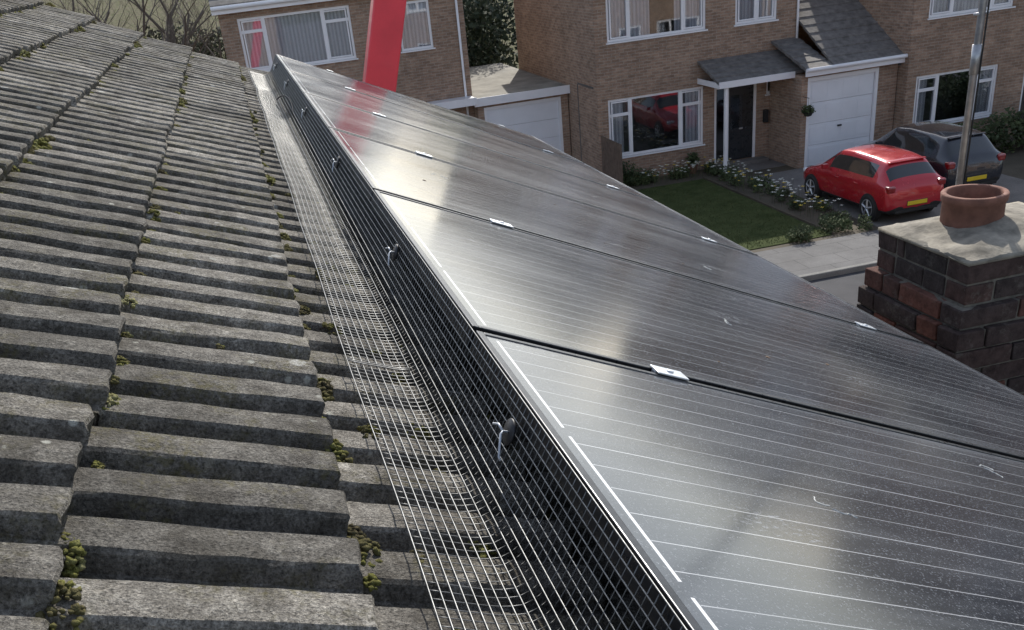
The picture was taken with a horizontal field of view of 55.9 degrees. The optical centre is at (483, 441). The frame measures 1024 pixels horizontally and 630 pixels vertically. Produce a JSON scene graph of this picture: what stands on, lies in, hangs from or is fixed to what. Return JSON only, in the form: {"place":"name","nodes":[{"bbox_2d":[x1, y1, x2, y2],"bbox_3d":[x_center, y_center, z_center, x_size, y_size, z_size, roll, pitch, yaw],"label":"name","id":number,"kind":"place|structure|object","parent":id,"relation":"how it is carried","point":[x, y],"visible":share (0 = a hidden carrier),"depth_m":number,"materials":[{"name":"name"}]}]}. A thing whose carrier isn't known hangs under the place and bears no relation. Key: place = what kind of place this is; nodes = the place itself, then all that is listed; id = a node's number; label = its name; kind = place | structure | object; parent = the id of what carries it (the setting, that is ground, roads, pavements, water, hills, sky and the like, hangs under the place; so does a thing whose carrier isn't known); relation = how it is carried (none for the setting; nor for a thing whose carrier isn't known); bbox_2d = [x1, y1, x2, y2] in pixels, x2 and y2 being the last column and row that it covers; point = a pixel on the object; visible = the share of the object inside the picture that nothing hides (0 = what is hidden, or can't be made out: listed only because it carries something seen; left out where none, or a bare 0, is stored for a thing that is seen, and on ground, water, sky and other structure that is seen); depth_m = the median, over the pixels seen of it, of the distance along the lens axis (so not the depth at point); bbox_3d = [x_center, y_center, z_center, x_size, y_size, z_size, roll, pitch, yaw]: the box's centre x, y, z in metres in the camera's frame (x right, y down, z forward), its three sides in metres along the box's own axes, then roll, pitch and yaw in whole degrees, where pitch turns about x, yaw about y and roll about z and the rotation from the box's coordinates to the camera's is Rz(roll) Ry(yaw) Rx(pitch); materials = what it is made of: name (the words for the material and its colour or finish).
{"place":"outdoors","nodes":[
{"label":"outdoors","id":0,"kind":"place"},
{"bbox_2d":[42,0,518,68],"bbox_3d":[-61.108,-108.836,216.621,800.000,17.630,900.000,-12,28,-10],"label":"ground","id":1,"kind":"structure","parent":0,"point":[116,5],"depth_m":79.94,"materials":[{"name":"green plant"}]},
{"bbox_2d":[54,0,140,27],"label":"bare tree","id":2,"kind":"object","parent":1,"relation":"on","point":[97,8],"visible":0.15,"depth_m":42.70,"materials":[{"name":"brown plant"}]},
{"bbox_2d":[129,0,211,44],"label":"bare tree","id":3,"kind":"object","parent":1,"relation":"on","point":[172,13],"visible":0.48,"depth_m":49.26,"materials":[{"name":"brown plant"}]},
{"bbox_2d":[157,0,225,58],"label":"bare tree","id":4,"kind":"object","parent":1,"relation":"on","point":[203,40],"visible":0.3,"depth_m":40.84,"materials":[{"name":"brown plant"}]},
{"bbox_2d":[134,0,505,59],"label":"background hedge","id":5,"kind":"object","parent":1,"relation":"on","point":[197,46],"visible":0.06,"depth_m":56.11,"materials":[{"name":"green plant"}]},
{"bbox_2d":[799,261,876,280],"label":"kerb","id":6,"kind":"structure","parent":1,"relation":"on","point":[835,272],"depth_m":19.18,"materials":[{"name":"concrete"}]},
{"bbox_2d":[0,0,652,629],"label":"roof tiles","id":7,"kind":"object","parent":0,"point":[222,490],"visible":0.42,"depth_m":1.33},
{"bbox_2d":[469,63,570,155],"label":"garage","id":8,"kind":"structure","parent":0,"point":[519,100],"depth_m":28.59,"materials":[{"name":"brown brick"}]},
{"bbox_2d":[484,97,563,151],"bbox_3d":[1.247,-8.973,28.739,2.340,2.180,0.100,-12,28,-10],"label":"garage door","id":9,"kind":"structure","parent":8,"relation":"in","point":[514,114],"depth_m":28.50,"materials":[{"name":"white plastic"}]},
{"bbox_2d":[636,179,831,249],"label":"lawn","id":10,"kind":"structure","parent":0,"point":[727,213],"depth_m":23.39,"materials":[{"name":"green plant"}]},
{"bbox_2d":[601,136,622,182],"bbox_3d":[3.500,-7.491,26.198,0.020,1.350,1.510,-12,28,-10],"label":"timber fence","id":11,"kind":"object","parent":10,"relation":"on","point":[612,166],"visible":0.64,"depth_m":26.07,"materials":[{"name":"brown wood"}]},
{"bbox_2d":[703,177,834,234],"bbox_3d":[4.578,-5.477,23.578,4.870,0.100,6.500,-12,28,-10],"label":"lawn edging","id":12,"kind":"object","parent":10,"relation":"on","point":[768,205],"visible":0.5,"depth_m":23.72,"materials":[{"name":"soil"}]},
{"bbox_2d":[755,230,879,275],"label":"pavement","id":13,"kind":"structure","parent":0,"point":[827,254],"depth_m":20.14,"materials":[{"name":"grey concrete"}]},
{"bbox_2d":[629,102,1023,252],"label":"garden ground","id":14,"kind":"structure","parent":0,"point":[1013,164],"depth_m":24.72,"materials":[{"name":"soil"}]},
{"bbox_2d":[43,0,109,21],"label":"bare tree","id":15,"kind":"object","parent":14,"relation":"on","point":[82,7],"visible":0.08,"depth_m":30.60,"materials":[{"name":"brown plant"}]},
{"bbox_2d":[50,0,223,56],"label":"bare tree","id":16,"kind":"object","parent":14,"relation":"on","point":[144,27],"visible":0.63,"depth_m":37.06,"materials":[{"name":"brown plant"}]},
{"bbox_2d":[111,0,208,45],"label":"bare tree","id":17,"kind":"object","parent":14,"relation":"on","point":[167,39],"visible":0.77,"depth_m":33.89,"materials":[{"name":"brown plant"}]},
{"bbox_2d":[218,0,473,116],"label":"walls","id":18,"kind":"structure","parent":14,"relation":"on","point":[436,74],"depth_m":27.31,"materials":[{"name":"brown brick"}]},
{"bbox_2d":[237,5,357,71],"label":"window","id":19,"kind":"structure","parent":18,"relation":"attached to","point":[313,37],"depth_m":26.57,"materials":[{"name":"white plastic"}]},
{"bbox_2d":[401,0,435,52],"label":"window","id":20,"kind":"structure","parent":18,"relation":"attached to","point":[417,33],"depth_m":27.23,"materials":[{"name":"white plastic"}]},
{"bbox_2d":[428,96,476,108],"bbox_3d":[-0.898,-9.765,27.842,1.300,0.210,0.720,-12,28,-10],"label":"porch canopy","id":21,"kind":"object","parent":18,"relation":"attached to","point":[458,102],"visible":0.75,"depth_m":27.58,"materials":[{"name":"white plastic"}]},
{"bbox_2d":[455,0,468,114],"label":"downpipe","id":22,"kind":"object","parent":18,"relation":"attached to","point":[461,52],"visible":0.48,"depth_m":27.58,"materials":[{"name":"white plastic"}]},
{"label":"gable walls","id":23,"kind":"object","parent":18,"relation":"on","visible":0},
{"bbox_2d":[209,0,264,6],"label":"roof","id":24,"kind":"structure","parent":23,"relation":"on","point":[214,3],"depth_m":25.53,"materials":[{"name":"grey tile"}]},
{"bbox_2d":[210,0,331,15],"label":"fascia gutter","id":25,"kind":"object","parent":23,"relation":"attached to","point":[242,7],"visible":1,"depth_m":25.58,"materials":[{"name":"white plastic"}]},
{"bbox_2d":[462,0,518,67],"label":"conifer hedge","id":26,"kind":"object","parent":14,"relation":"on","point":[493,47],"visible":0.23,"depth_m":35.40,"materials":[{"name":"green plant"}]},
{"bbox_2d":[622,159,641,183],"bbox_3d":[4.014,-7.463,26.836,0.917,0.765,0.572,-12,28,-10],"label":"garden shrub","id":27,"kind":"object","parent":14,"relation":"on","point":[632,171],"visible":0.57,"depth_m":26.75,"materials":[{"name":"green plant"}]},
{"bbox_2d":[513,0,796,175],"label":"walls","id":28,"kind":"structure","parent":14,"relation":"on","point":[563,41],"depth_m":26.57,"materials":[{"name":"brown brick"}]},
{"bbox_2d":[577,82,704,169],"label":"window","id":29,"kind":"structure","parent":28,"relation":"attached to","point":[641,125],"depth_m":28.06,"materials":[{"name":"white plastic"}]},
{"bbox_2d":[605,0,707,44],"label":"window","id":30,"kind":"structure","parent":28,"relation":"attached to","point":[630,20],"depth_m":25.82,"materials":[{"name":"white plastic"}]},
{"bbox_2d":[714,84,768,167],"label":"front door","id":31,"kind":"structure","parent":28,"relation":"attached to","point":[741,119],"depth_m":27.64,"materials":[{"name":"black plastic"}]},
{"bbox_2d":[734,0,778,26],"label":"window","id":32,"kind":"structure","parent":28,"relation":"attached to","point":[749,12],"depth_m":26.30,"materials":[{"name":"white plastic"}]},
{"bbox_2d":[763,109,768,122],"bbox_3d":[8.045,-9.266,27.476,0.120,0.350,0.120,-12,28,-10],"label":"letter box","id":33,"kind":"object","parent":28,"relation":"attached to","point":[765,115],"visible":1,"depth_m":27.43,"materials":[{"name":"metal"}]},
{"bbox_2d":[765,82,769,95],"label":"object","id":34,"kind":"structure","parent":28,"relation":"attached to","point":[767,93],"depth_m":27.26,"materials":[{"name":"plastic"}]},
{"bbox_2d":[796,0,799,37],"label":"downpipe","id":35,"kind":"object","parent":28,"relation":"attached to","point":[797,17],"visible":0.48,"depth_m":26.50,"materials":[{"name":"white plastic"}]},
{"bbox_2d":[697,0,903,84],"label":"garage roof","id":36,"kind":"structure","parent":28,"relation":"attached to","point":[841,31],"depth_m":26.19,"materials":[{"name":"grey tile"}]},
{"bbox_2d":[685,152,699,173],"bbox_3d":[5.936,-7.914,27.369,0.421,0.606,0.363,-12,28,-10],"label":"plant pot","id":37,"kind":"object","parent":14,"relation":"on","point":[693,158],"visible":0.93,"depth_m":27.30,"materials":[{"name":"ceramic"}]},
{"bbox_2d":[641,156,841,217],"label":"daffodils","id":38,"kind":"object","parent":14,"relation":"on","point":[728,164],"visible":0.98,"depth_m":25.52,"materials":[{"name":"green plant"}]},
{"bbox_2d":[623,161,872,243],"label":"flower bed plants","id":39,"kind":"object","parent":14,"relation":"on","point":[802,232],"visible":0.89,"depth_m":23.21,"materials":[{"name":"green plant"}]},
{"bbox_2d":[697,54,907,169],"bbox_3d":[8.742,-9.049,26.692,5.110,2.648,2.050,-12,28,-10],"label":"fascia gutter","id":40,"kind":"object","parent":14,"relation":"on","point":[848,66],"visible":0.92,"depth_m":25.62,"materials":[{"name":"white plastic"}]},
{"bbox_2d":[768,50,897,168],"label":"garage walls","id":41,"kind":"structure","parent":14,"relation":"on","point":[787,125],"depth_m":26.56,"materials":[{"name":"brown brick"}]},
{"bbox_2d":[801,97,815,116],"bbox_3d":[8.626,-8.877,25.654,0.431,0.487,0.364,17,35,37],"label":"hanging basket","id":42,"kind":"object","parent":41,"relation":"attached to","point":[808,111],"visible":1,"depth_m":25.63,"materials":[{"name":"plant"}]},
{"bbox_2d":[804,67,878,166],"bbox_3d":[9.746,-8.826,26.353,2.100,2.360,0.120,-12,28,-10],"label":"garage door","id":43,"kind":"structure","parent":41,"relation":"in","point":[825,140],"depth_m":26.30,"materials":[{"name":"white metal"}]},
{"bbox_2d":[798,0,1023,135],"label":"walls","id":44,"kind":"structure","parent":14,"relation":"on","point":[935,46],"depth_m":25.94,"materials":[{"name":"brown brick"}]},
{"bbox_2d":[898,63,997,122],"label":"window","id":45,"kind":"structure","parent":44,"relation":"attached to","point":[939,96],"depth_m":26.91,"materials":[{"name":"white plastic"}]},
{"bbox_2d":[927,0,1015,19],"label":"window","id":46,"kind":"structure","parent":44,"relation":"attached to","point":[938,9],"depth_m":25.47,"materials":[{"name":"white plastic"}]},
{"bbox_2d":[1019,78,1023,131],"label":"front door","id":47,"kind":"structure","parent":44,"relation":"attached to","point":[1021,106],"depth_m":27.05,"materials":[{"name":"white plastic"}]},
{"bbox_2d":[958,107,1023,152],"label":"garden shrub","id":48,"kind":"object","parent":14,"relation":"on","point":[1016,127],"visible":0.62,"depth_m":25.64,"materials":[{"name":"green plant"}]},
{"bbox_2d":[808,270,864,306],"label":"road","id":49,"kind":"structure","parent":0,"point":[844,287],"depth_m":18.72,"materials":[{"name":"grey asphalt"}]},
{"bbox_2d":[362,0,406,91],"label":"boom lift","id":50,"kind":"object","parent":49,"relation":"on","point":[384,40],"depth_m":11.09,"materials":[{"name":"red paint"}]},
{"bbox_2d":[704,159,1023,226],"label":"driveway","id":51,"kind":"structure","parent":0,"point":[1014,186],"depth_m":23.26,"materials":[{"name":"concrete"}]},
{"bbox_2d":[803,144,945,221],"bbox_3d":[9.047,-6.238,22.701,1.767,1.388,3.770,-12,28,-10],"label":"parked car","id":52,"kind":"object","parent":51,"relation":"on","point":[874,181],"visible":0.98,"depth_m":21.47,"materials":[{"name":"red paint"}]},
{"bbox_2d":[854,121,1005,187],"bbox_3d":[10.880,-7.127,23.890,1.880,1.476,4.010,-12,28,-10],"label":"parked car","id":53,"kind":"object","parent":51,"relation":"on","point":[937,144],"visible":0.59,"depth_m":22.34,"materials":[{"name":"paint"}]},
{"bbox_3d":[-0.016,-0.560,3.045,4.110,0.024,7.975,11,22,-20],"label":"roof","id":54,"kind":"object","parent":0,"visible":0},
{"bbox_2d":[0,2,556,629],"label":"moss","id":55,"kind":"object","parent":54,"relation":"on","point":[64,588],"visible":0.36,"depth_m":1.27,"materials":[{"name":"green plant"}]},
{"bbox_2d":[248,54,686,629],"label":"bird guard mesh","id":56,"kind":"object","parent":54,"relation":"on","point":[284,80],"visible":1,"depth_m":1.44,"materials":[{"name":"metal"}]},
{"bbox_2d":[328,70,876,380],"bbox_3d":[0.429,-0.609,3.085,1.147,0.625,7.100,-12,28,-10],"label":"panel mounting","id":57,"kind":"object","parent":54,"relation":"attached to","point":[668,372],"visible":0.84,"depth_m":2.37,"materials":[{"name":"metal"}]},
{"bbox_2d":[276,54,582,162],"bbox_3d":[-0.338,-1.944,5.665,1.574,0.740,0.992,-12,28,-10],"label":"solar panel","id":58,"kind":"object","parent":57,"relation":"attached to","point":[401,100],"visible":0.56,"depth_m":5.62,"materials":[{"name":"black glass"}]},
{"bbox_2d":[287,70,652,199],"bbox_3d":[-0.091,-1.511,4.784,1.574,0.740,0.992,-12,28,-10],"label":"solar panel","id":59,"kind":"object","parent":57,"relation":"attached to","point":[372,104],"visible":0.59,"depth_m":4.72,"materials":[{"name":"black glass"}]},
{"bbox_2d":[303,92,756,254],"bbox_3d":[0.155,-1.078,3.904,1.574,0.740,0.992,-12,28,-10],"label":"solar panel","id":60,"kind":"object","parent":57,"relation":"attached to","point":[365,124],"visible":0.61,"depth_m":3.82,"materials":[{"name":"black glass"}]},
{"bbox_2d":[327,127,923,342],"bbox_3d":[0.402,-0.645,3.023,1.574,0.740,0.992,-12,28,-10],"label":"solar panel","id":61,"kind":"object","parent":57,"relation":"attached to","point":[390,169],"visible":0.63,"depth_m":2.91,"materials":[{"name":"black glass"}]},
{"bbox_2d":[435,174,1002,517],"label":"bird droppings","id":62,"kind":"object","parent":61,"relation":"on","point":[814,497],"visible":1,"depth_m":1.59,"materials":[{"name":"white"}]},
{"bbox_2d":[371,190,1023,459],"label":"solar panel","id":63,"kind":"object","parent":57,"relation":"attached to","point":[504,281],"visible":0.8,"depth_m":1.95,"materials":[{"name":"black glass"}]},
{"bbox_2d":[469,331,1023,629],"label":"solar panel","id":64,"kind":"object","parent":57,"relation":"attached to","point":[719,517],"visible":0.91,"depth_m":1.13,"materials":[{"name":"black glass"}]},
{"bbox_2d":[857,184,1023,394],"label":"brick chimney","id":65,"kind":"object","parent":54,"relation":"on","point":[949,281],"visible":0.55,"depth_m":3.25,"materials":[{"name":"brick"}]},
{"bbox_2d":[955,0,989,184],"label":"television aerial","id":66,"kind":"object","parent":65,"relation":"attached to","point":[976,59],"visible":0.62,"depth_m":3.45,"materials":[{"name":"metal"}]}
]}

